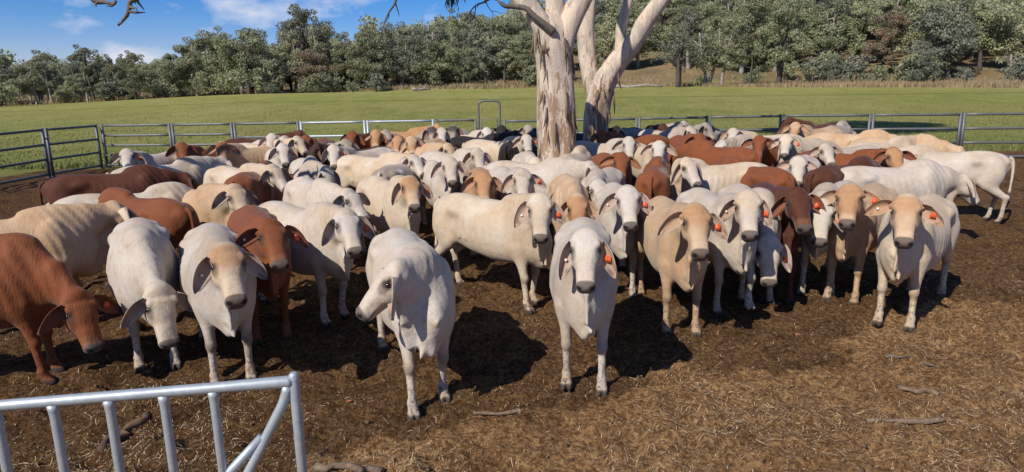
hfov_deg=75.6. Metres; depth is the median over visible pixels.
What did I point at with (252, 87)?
gum tree
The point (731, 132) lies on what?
cow
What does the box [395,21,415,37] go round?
gum tree
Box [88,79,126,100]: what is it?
shrub
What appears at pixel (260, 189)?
cow
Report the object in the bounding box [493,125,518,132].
cow
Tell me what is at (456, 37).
gum tree
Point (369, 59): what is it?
gum tree
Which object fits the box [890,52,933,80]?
shrub
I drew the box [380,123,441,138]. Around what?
cow
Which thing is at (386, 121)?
yard panel
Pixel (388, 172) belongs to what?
cow
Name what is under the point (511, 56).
gum tree
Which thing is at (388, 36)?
gum tree
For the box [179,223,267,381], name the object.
cow
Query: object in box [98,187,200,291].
cow
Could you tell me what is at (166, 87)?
shrub
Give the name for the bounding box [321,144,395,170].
cow
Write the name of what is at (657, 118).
yard panel
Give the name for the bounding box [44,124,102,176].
yard panel
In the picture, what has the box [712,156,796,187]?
cow
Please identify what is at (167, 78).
gum tree
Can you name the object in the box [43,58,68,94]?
gum tree
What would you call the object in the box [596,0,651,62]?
gum tree
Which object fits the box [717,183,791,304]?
cow
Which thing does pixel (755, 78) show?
shrub
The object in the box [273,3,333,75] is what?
gum tree
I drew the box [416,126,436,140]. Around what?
cow
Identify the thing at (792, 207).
cow
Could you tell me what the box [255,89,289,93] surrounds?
fallen log
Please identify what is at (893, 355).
stick
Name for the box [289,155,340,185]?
cow
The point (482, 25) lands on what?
gum tree
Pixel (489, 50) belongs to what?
gum tree
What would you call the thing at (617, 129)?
cow
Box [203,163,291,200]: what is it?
cow
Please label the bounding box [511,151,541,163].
cow
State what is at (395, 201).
cow
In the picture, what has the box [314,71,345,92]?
shrub
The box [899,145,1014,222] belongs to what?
cow
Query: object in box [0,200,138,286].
cow
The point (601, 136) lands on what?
cow
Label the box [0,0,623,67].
sky
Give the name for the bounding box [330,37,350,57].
gum tree
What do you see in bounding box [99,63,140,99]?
gum tree
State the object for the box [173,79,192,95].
gum tree
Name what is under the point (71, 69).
gum tree
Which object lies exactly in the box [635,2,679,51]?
gum tree
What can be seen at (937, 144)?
cow
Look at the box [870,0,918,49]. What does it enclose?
gum tree
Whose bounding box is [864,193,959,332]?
cow
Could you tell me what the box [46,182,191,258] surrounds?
cow
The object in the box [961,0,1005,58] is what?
gum tree
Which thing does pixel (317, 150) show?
cow
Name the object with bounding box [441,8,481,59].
gum tree
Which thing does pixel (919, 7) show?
gum tree
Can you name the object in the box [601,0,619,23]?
gum tree
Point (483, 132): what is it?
cow
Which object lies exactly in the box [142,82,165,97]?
shrub
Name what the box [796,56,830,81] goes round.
shrub
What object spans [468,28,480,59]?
gum tree
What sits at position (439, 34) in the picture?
gum tree
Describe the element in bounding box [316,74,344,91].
shrub
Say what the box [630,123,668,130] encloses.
cow
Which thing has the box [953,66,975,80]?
shrub
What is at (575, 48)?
gum tree
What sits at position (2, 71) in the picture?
gum tree
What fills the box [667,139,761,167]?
cow
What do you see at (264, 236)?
cow
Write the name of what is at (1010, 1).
gum tree
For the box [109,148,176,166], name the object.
cow
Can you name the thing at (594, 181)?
cow
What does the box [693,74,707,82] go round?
shrub
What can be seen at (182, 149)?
cow
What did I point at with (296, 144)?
cow
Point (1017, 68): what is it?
shrub
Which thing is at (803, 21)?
gum tree
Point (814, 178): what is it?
cow
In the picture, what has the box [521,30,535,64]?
gum tree
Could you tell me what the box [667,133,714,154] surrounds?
cow
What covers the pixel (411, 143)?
cow
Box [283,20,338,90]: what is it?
gum tree
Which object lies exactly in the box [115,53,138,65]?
gum tree
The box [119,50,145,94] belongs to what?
gum tree
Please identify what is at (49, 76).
gum tree
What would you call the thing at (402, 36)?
gum tree
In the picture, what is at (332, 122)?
yard panel
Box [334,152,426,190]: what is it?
cow
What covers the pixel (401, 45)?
gum tree
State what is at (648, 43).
gum tree
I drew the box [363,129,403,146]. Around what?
cow
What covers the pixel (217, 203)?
cow
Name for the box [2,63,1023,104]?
dry grass
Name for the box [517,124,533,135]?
cow
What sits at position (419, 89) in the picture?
fallen log
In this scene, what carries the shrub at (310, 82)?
on the ground at (474, 391)
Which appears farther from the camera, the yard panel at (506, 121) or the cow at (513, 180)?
the yard panel at (506, 121)
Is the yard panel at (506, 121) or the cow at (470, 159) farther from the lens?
the yard panel at (506, 121)
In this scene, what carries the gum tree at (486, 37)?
on the ground at (474, 391)
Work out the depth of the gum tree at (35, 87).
102.23 m
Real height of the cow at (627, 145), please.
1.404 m
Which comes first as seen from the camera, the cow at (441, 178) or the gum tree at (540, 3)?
the cow at (441, 178)
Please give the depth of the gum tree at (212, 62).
119.39 m
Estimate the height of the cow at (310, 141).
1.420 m
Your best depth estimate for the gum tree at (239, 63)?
112.71 m
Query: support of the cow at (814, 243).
on the ground at (474, 391)
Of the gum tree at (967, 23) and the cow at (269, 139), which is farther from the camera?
the gum tree at (967, 23)
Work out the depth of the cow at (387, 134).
15.71 m
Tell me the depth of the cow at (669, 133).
15.77 m
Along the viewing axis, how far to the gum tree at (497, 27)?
142.55 m
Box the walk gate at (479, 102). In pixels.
[478,100,500,129]
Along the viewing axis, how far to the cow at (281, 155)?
12.93 m
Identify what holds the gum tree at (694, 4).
on the ground at (474, 391)
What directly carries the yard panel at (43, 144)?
on the ground at (474, 391)
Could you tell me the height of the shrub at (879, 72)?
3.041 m
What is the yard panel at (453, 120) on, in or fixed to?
on the ground at (474, 391)
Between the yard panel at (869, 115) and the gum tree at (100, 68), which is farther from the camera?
the gum tree at (100, 68)
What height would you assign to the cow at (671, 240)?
1.429 m
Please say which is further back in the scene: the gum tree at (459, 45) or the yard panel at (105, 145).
the gum tree at (459, 45)
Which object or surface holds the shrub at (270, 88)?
on the ground at (474, 391)
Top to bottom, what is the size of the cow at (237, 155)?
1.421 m
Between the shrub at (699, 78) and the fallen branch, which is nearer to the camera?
the fallen branch
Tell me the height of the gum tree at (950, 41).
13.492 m
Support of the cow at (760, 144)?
on the ground at (474, 391)
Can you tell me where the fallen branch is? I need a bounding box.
[97,411,150,452]
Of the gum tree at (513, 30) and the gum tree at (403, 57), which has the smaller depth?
the gum tree at (403, 57)
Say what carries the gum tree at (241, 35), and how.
on the ground at (474, 391)
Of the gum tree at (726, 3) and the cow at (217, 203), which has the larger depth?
the gum tree at (726, 3)
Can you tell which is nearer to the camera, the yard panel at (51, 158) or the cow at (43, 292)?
the cow at (43, 292)
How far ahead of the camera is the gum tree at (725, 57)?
96.15 m
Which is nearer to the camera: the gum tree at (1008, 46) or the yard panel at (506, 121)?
the yard panel at (506, 121)
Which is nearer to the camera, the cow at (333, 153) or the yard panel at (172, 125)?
the cow at (333, 153)
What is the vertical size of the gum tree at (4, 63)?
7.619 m
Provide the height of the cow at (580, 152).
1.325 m
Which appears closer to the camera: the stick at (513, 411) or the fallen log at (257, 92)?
the stick at (513, 411)
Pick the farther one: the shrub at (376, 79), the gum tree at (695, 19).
the gum tree at (695, 19)
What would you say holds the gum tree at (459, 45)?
on the ground at (474, 391)
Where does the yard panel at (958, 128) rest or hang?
on the ground at (474, 391)
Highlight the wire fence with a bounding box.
[782,74,965,82]
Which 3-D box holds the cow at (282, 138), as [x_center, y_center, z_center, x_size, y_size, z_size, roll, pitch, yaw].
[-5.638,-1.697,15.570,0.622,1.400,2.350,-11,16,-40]
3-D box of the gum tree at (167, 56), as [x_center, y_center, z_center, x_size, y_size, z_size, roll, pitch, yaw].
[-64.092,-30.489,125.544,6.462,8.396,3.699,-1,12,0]
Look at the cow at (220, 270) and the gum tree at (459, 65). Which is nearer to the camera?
the cow at (220, 270)
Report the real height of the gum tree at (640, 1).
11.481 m
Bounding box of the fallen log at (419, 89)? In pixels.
[411,83,430,90]
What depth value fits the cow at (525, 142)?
14.78 m
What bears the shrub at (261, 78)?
on the ground at (474, 391)
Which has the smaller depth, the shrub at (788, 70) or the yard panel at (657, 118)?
the yard panel at (657, 118)
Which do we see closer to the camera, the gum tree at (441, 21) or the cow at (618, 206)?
the cow at (618, 206)
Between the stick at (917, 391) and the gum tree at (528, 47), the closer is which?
the stick at (917, 391)
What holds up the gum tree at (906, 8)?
on the ground at (474, 391)
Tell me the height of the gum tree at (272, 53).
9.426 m
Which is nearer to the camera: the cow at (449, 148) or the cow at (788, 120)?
the cow at (449, 148)
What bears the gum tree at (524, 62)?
on the ground at (474, 391)
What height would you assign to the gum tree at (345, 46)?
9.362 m
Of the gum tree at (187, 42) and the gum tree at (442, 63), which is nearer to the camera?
the gum tree at (442, 63)
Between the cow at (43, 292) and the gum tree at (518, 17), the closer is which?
the cow at (43, 292)
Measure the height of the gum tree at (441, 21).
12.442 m
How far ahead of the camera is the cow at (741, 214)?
6.80 m
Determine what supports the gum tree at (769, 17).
on the ground at (474, 391)
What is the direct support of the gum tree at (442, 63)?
on the ground at (474, 391)
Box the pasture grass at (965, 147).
[0,89,1023,169]
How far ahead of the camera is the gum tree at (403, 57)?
122.31 m
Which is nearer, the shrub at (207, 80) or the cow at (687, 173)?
the cow at (687, 173)
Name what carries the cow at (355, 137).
on the ground at (474, 391)
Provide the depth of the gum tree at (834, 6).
129.32 m
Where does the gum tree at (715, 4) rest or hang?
on the ground at (474, 391)
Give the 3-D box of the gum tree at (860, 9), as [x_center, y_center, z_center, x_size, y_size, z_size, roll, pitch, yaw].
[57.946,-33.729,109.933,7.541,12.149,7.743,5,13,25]
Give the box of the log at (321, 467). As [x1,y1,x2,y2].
[313,462,384,471]
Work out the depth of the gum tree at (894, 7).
116.97 m
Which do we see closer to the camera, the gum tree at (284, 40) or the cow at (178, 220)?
the cow at (178, 220)
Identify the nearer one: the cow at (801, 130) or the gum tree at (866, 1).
the cow at (801, 130)
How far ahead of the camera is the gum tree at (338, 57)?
124.48 m
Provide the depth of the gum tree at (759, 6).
113.09 m
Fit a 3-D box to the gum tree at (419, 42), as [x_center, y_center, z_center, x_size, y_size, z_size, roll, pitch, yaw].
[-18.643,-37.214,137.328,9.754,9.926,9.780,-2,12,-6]
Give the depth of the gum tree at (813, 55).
114.38 m
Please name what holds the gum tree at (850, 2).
on the ground at (474, 391)
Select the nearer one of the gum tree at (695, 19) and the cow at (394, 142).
the cow at (394, 142)
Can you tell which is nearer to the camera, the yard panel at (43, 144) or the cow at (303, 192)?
the cow at (303, 192)
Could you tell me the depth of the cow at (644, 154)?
12.20 m
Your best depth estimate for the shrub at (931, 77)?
94.27 m
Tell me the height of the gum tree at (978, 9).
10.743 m
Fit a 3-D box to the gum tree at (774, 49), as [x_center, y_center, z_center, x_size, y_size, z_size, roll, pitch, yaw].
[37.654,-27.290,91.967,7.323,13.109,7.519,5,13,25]
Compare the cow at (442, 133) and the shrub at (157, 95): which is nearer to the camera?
the cow at (442, 133)
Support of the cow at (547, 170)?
on the ground at (474, 391)
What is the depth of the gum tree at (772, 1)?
127.96 m
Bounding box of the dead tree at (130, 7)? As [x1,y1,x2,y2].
[90,0,144,25]
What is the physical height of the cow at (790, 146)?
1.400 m
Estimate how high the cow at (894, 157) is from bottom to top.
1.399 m
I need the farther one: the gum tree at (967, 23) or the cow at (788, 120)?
the gum tree at (967, 23)
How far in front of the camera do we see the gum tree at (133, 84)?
105.33 m
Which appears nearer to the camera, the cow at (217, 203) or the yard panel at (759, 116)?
the cow at (217, 203)
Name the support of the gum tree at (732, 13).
on the ground at (474, 391)
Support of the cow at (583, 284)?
on the ground at (474, 391)
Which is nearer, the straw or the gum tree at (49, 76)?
the straw
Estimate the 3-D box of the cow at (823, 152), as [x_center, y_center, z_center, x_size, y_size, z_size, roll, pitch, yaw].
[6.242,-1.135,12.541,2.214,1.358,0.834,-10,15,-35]
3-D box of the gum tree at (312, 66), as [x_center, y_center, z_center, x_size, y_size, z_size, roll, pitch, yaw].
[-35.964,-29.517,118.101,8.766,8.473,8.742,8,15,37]
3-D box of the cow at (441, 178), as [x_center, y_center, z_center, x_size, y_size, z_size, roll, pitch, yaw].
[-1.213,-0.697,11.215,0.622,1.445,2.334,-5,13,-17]
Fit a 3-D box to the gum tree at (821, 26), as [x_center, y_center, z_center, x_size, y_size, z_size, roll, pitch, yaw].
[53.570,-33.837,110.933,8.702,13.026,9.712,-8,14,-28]
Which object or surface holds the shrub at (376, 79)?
on the ground at (474, 391)
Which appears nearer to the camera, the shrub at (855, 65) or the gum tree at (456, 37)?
the shrub at (855, 65)
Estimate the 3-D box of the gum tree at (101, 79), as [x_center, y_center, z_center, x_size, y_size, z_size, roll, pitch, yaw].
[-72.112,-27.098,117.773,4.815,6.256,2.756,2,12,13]
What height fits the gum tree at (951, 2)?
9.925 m
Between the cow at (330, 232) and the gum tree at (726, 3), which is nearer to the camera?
the cow at (330, 232)
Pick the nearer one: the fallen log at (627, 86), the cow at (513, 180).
the cow at (513, 180)
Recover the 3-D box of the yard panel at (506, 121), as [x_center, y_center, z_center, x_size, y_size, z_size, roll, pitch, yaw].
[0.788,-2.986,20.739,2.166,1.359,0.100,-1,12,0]
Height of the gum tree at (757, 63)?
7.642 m
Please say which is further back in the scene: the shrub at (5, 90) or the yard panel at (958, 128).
the shrub at (5, 90)
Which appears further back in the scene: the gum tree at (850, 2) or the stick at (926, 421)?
the gum tree at (850, 2)
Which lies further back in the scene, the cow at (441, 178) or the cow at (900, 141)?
the cow at (900, 141)
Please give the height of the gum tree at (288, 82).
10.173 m
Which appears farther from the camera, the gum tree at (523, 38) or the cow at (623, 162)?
the gum tree at (523, 38)
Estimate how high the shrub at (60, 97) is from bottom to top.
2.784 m
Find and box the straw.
[0,253,1023,471]
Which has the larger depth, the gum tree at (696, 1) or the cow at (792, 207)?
the gum tree at (696, 1)
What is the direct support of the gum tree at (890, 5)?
on the ground at (474, 391)
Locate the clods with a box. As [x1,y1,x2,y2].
[0,230,1023,471]
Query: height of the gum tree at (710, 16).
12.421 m
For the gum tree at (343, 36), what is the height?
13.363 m
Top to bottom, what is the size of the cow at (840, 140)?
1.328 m
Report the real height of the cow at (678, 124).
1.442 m
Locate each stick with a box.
[473,408,521,415]
[865,417,945,424]
[885,354,936,366]
[896,384,939,394]
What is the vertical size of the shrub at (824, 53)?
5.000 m
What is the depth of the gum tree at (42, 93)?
112.58 m
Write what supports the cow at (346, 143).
on the ground at (474, 391)
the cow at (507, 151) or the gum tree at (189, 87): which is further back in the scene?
the gum tree at (189, 87)
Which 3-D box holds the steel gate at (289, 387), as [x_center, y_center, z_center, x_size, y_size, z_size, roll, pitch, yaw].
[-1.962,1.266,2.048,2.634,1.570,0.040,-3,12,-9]
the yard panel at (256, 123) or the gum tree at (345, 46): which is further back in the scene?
the gum tree at (345, 46)
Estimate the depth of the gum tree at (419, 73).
133.10 m
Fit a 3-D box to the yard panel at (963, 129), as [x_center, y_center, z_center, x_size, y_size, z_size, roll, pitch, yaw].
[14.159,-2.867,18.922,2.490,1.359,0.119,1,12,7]
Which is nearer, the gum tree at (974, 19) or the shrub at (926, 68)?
the shrub at (926, 68)
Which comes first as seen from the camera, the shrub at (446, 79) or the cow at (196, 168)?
the cow at (196, 168)
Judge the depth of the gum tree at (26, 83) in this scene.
98.80 m
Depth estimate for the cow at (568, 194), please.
8.41 m
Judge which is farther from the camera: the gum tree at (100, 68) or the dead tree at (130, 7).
the gum tree at (100, 68)
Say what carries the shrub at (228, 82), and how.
on the ground at (474, 391)
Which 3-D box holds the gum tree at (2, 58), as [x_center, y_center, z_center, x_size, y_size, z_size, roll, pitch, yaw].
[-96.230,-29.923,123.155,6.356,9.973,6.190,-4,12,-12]
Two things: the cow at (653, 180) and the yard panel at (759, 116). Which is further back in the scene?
the yard panel at (759, 116)
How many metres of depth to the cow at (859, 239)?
7.21 m
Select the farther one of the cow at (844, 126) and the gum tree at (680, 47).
the gum tree at (680, 47)
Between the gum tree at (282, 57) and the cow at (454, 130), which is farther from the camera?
the gum tree at (282, 57)
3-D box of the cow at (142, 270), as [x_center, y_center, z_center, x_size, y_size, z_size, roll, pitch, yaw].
[-3.471,0.502,6.318,0.668,1.329,2.253,-8,14,-30]
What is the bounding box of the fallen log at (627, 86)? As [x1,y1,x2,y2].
[615,79,662,87]
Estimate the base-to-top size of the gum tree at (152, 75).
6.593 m
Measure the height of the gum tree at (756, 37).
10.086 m
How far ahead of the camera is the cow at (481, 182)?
9.15 m
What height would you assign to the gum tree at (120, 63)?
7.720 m
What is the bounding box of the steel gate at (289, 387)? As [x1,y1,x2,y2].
[0,371,307,471]
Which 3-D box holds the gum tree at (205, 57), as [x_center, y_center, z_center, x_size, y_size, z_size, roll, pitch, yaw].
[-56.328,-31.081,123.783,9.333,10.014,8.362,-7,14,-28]
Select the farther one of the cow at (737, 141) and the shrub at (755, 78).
the shrub at (755, 78)
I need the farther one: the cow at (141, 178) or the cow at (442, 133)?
the cow at (442, 133)
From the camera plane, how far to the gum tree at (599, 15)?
136.16 m
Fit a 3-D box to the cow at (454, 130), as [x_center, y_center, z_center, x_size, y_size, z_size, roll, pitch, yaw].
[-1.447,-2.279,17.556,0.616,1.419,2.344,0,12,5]
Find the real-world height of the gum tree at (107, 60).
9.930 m
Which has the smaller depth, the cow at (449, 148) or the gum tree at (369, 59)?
the cow at (449, 148)
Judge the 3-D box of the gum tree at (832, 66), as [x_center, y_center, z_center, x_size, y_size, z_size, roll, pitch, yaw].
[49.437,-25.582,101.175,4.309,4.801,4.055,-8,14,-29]
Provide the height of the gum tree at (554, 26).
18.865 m
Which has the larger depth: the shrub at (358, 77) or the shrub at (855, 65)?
the shrub at (358, 77)
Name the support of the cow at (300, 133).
on the ground at (474, 391)
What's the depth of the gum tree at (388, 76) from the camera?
131.50 m
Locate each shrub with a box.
[0,79,30,106]
[51,88,73,102]
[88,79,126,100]
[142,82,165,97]
[150,79,179,97]
[185,70,235,94]
[207,68,245,94]
[244,67,287,93]
[261,82,280,93]
[296,73,325,92]
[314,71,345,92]
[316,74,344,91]
[343,80,361,91]
[348,65,373,88]
[364,72,388,91]
[434,70,453,82]
[516,66,536,86]
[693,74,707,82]
[738,69,765,82]
[770,60,803,79]
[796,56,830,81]
[796,64,826,81]
[813,48,845,71]
[827,54,876,80]
[865,65,891,81]
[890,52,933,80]
[917,71,938,81]
[928,55,949,79]
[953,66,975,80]
[996,55,1023,80]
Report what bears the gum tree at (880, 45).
on the ground at (474, 391)
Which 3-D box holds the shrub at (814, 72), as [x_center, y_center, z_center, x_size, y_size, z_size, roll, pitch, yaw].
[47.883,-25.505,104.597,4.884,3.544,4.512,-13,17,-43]
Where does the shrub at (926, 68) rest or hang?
on the ground at (474, 391)
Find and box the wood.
[1,0,852,90]
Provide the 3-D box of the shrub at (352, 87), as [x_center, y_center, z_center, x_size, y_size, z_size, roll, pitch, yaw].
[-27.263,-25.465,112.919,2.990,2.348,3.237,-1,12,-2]
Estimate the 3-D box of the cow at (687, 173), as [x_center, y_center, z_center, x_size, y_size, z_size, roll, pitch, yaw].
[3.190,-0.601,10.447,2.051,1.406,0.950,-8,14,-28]
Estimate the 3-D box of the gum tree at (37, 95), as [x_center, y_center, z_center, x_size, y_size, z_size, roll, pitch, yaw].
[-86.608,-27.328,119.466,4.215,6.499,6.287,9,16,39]
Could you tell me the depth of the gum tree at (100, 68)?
127.36 m
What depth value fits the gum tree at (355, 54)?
123.35 m
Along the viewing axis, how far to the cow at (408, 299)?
4.83 m
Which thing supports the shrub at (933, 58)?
on the ground at (474, 391)
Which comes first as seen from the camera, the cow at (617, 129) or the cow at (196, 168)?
the cow at (196, 168)
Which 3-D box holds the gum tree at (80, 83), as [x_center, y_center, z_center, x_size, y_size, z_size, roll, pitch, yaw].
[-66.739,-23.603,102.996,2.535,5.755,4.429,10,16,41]
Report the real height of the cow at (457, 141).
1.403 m
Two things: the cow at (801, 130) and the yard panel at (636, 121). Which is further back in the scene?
the yard panel at (636, 121)
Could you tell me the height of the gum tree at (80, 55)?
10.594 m
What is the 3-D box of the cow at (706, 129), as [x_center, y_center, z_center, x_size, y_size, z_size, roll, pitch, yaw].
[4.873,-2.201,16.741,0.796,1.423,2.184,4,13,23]
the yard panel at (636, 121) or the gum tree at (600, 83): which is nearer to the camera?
the gum tree at (600, 83)
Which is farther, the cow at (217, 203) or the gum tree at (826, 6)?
the gum tree at (826, 6)
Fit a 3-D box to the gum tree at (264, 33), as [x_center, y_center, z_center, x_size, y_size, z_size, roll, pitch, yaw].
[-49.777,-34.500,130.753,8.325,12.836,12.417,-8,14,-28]
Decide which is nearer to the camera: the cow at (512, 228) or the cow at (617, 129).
the cow at (512, 228)
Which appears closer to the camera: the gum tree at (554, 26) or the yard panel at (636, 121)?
the gum tree at (554, 26)
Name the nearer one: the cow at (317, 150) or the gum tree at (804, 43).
the cow at (317, 150)
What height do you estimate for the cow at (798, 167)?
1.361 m
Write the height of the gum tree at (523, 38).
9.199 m
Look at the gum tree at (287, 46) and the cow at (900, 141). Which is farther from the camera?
the gum tree at (287, 46)
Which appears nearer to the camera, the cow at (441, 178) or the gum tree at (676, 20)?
the cow at (441, 178)
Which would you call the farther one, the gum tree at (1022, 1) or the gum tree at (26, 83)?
the gum tree at (1022, 1)
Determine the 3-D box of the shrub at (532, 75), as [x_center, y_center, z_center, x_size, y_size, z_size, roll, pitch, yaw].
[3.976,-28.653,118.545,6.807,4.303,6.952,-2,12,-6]
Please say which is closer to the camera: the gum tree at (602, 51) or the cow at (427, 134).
the cow at (427, 134)
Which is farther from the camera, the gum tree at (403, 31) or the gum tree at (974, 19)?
the gum tree at (403, 31)
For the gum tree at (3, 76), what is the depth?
101.84 m
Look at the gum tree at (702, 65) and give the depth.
97.06 m
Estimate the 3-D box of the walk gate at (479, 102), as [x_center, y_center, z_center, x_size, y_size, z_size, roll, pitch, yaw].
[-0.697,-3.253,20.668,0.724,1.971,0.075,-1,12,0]
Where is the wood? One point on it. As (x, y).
(373, 24)
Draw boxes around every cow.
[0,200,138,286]
[0,232,119,385]
[38,164,199,205]
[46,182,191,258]
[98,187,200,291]
[106,156,232,184]
[106,217,193,372]
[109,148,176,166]
[165,142,217,158]
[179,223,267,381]
[182,183,259,225]
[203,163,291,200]
[206,141,270,167]
[224,160,293,204]
[225,130,306,157]
[227,205,307,344]
[238,136,307,160]
[253,135,288,146]
[258,133,280,147]
[258,201,375,327]
[265,143,297,171]
[283,177,370,221]
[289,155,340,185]
[300,135,334,157]
[305,142,391,166]
[318,139,359,160]
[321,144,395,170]
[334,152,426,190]
[340,131,370,148]
[355,228,455,419]
[356,175,433,252]
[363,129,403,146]
[372,154,422,235]
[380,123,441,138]
[381,129,394,143]
[383,135,405,151]
[392,142,457,155]
[398,136,446,153]
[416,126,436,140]
[419,148,492,210]
[419,156,468,224]
[432,127,450,141]
[432,192,565,314]
[446,125,469,137]
[446,130,521,148]
[458,127,495,137]
[461,167,504,257]
[462,134,536,164]
[483,157,599,194]
[489,166,546,199]
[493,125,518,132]
[498,128,536,160]
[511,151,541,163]
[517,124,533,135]
[548,173,596,249]
[549,217,617,396]
[560,145,592,160]
[576,126,624,140]
[576,136,641,157]
[581,167,625,218]
[589,129,668,152]
[591,152,641,184]
[595,182,652,299]
[621,121,690,135]
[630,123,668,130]
[631,140,676,177]
[635,156,670,199]
[635,196,727,336]
[636,126,698,138]
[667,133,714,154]
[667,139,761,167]
[668,121,686,128]
[670,157,771,200]
[675,187,772,316]
[693,122,723,142]
[712,135,779,148]
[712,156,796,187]
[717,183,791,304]
[719,128,805,140]
[740,135,778,166]
[749,182,825,303]
[768,134,825,164]
[776,155,820,187]
[777,117,836,133]
[780,122,843,137]
[794,180,860,295]
[796,147,916,167]
[800,156,883,245]
[805,129,896,147]
[808,142,879,164]
[819,183,897,304]
[827,120,856,133]
[841,159,980,205]
[846,134,964,151]
[847,133,922,148]
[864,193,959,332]
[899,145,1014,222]
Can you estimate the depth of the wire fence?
91.07 m
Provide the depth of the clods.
5.39 m
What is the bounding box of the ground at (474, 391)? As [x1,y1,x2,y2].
[0,31,1023,471]
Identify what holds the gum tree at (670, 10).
on the ground at (474, 391)
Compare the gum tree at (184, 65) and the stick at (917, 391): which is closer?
the stick at (917, 391)
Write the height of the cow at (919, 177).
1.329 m
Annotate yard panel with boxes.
[0,128,51,184]
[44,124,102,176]
[100,123,172,167]
[170,122,233,145]
[233,121,299,138]
[299,120,366,137]
[366,119,433,132]
[435,118,477,129]
[504,120,536,126]
[576,117,637,133]
[638,116,708,127]
[709,114,781,131]
[783,113,871,129]
[871,113,962,145]
[959,112,1023,157]
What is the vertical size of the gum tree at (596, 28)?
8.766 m
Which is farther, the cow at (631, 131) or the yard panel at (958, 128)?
the yard panel at (958, 128)
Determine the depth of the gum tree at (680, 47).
92.55 m
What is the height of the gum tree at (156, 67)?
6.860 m
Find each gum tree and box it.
[0,49,18,75]
[0,61,24,98]
[0,65,10,81]
[0,73,14,94]
[8,61,53,104]
[19,73,56,100]
[22,50,65,101]
[22,67,36,104]
[31,63,53,100]
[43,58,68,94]
[56,62,85,94]
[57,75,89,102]
[64,44,109,98]
[67,66,101,101]
[87,54,112,67]
[93,64,112,87]
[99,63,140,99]
[99,67,113,88]
[114,58,134,97]
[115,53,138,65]
[117,61,153,99]
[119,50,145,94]
[137,60,163,97]
[145,63,158,78]
[153,59,195,96]
[159,38,215,95]
[160,53,184,94]
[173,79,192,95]
[178,32,216,90]
[186,47,234,94]
[194,25,271,93]
[196,58,239,93]
[210,31,279,93]
[242,43,272,91]
[244,27,274,91]
[254,46,297,83]
[271,29,305,89]
[271,44,306,90]
[271,52,290,90]
[272,30,303,53]
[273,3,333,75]
[281,48,336,92]
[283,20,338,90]
[321,30,348,49]
[326,50,353,87]
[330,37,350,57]
[333,40,384,82]
[339,43,371,84]
[346,21,396,85]
[367,23,395,81]
[374,44,397,81]
[375,35,424,85]
[383,0,591,160]
[383,27,409,40]
[391,42,424,81]
[392,38,407,79]
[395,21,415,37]
[397,34,431,49]
[410,22,449,68]
[410,39,465,85]
[415,34,442,77]
[421,19,445,41]
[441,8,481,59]
[441,22,472,73]
[441,39,477,80]
[445,44,486,84]
[459,28,511,80]
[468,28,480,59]
[469,16,498,53]
[473,34,506,76]
[484,35,522,80]
[486,21,508,49]
[493,31,535,77]
[494,16,531,48]
[508,0,544,29]
[509,11,528,31]
[513,39,536,83]
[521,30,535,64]
[572,36,577,53]
[577,0,670,142]
[594,0,614,37]
[594,23,605,57]
[594,30,614,68]
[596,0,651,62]
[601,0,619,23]
[613,0,657,67]
[632,0,643,8]
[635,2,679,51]
[646,8,720,86]
[657,0,690,65]
[664,4,708,69]
[669,5,703,56]
[671,12,749,83]
[686,0,708,6]
[689,1,728,66]
[690,0,726,5]
[698,5,752,34]
[702,0,730,26]
[702,16,764,68]
[713,0,760,33]
[713,30,740,83]
[716,0,773,73]
[729,33,769,83]
[754,0,813,83]
[755,0,813,58]
[766,0,799,18]
[773,4,814,71]
[789,9,845,59]
[790,6,825,62]
[795,0,866,68]
[808,0,847,33]
[814,0,856,14]
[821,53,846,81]
[838,0,865,17]
[838,0,885,58]
[842,0,896,53]
[853,0,895,62]
[861,5,914,68]
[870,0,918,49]
[889,0,920,48]
[890,0,964,56]
[891,4,937,45]
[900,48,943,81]
[903,0,981,79]
[943,0,962,11]
[944,11,974,61]
[957,0,998,23]
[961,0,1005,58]
[968,0,1015,70]
[977,0,1023,71]
[987,0,1023,56]
[997,0,1023,7]
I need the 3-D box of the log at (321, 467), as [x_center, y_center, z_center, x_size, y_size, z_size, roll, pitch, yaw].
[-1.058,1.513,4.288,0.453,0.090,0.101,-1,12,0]
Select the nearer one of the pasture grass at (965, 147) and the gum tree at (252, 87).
the pasture grass at (965, 147)

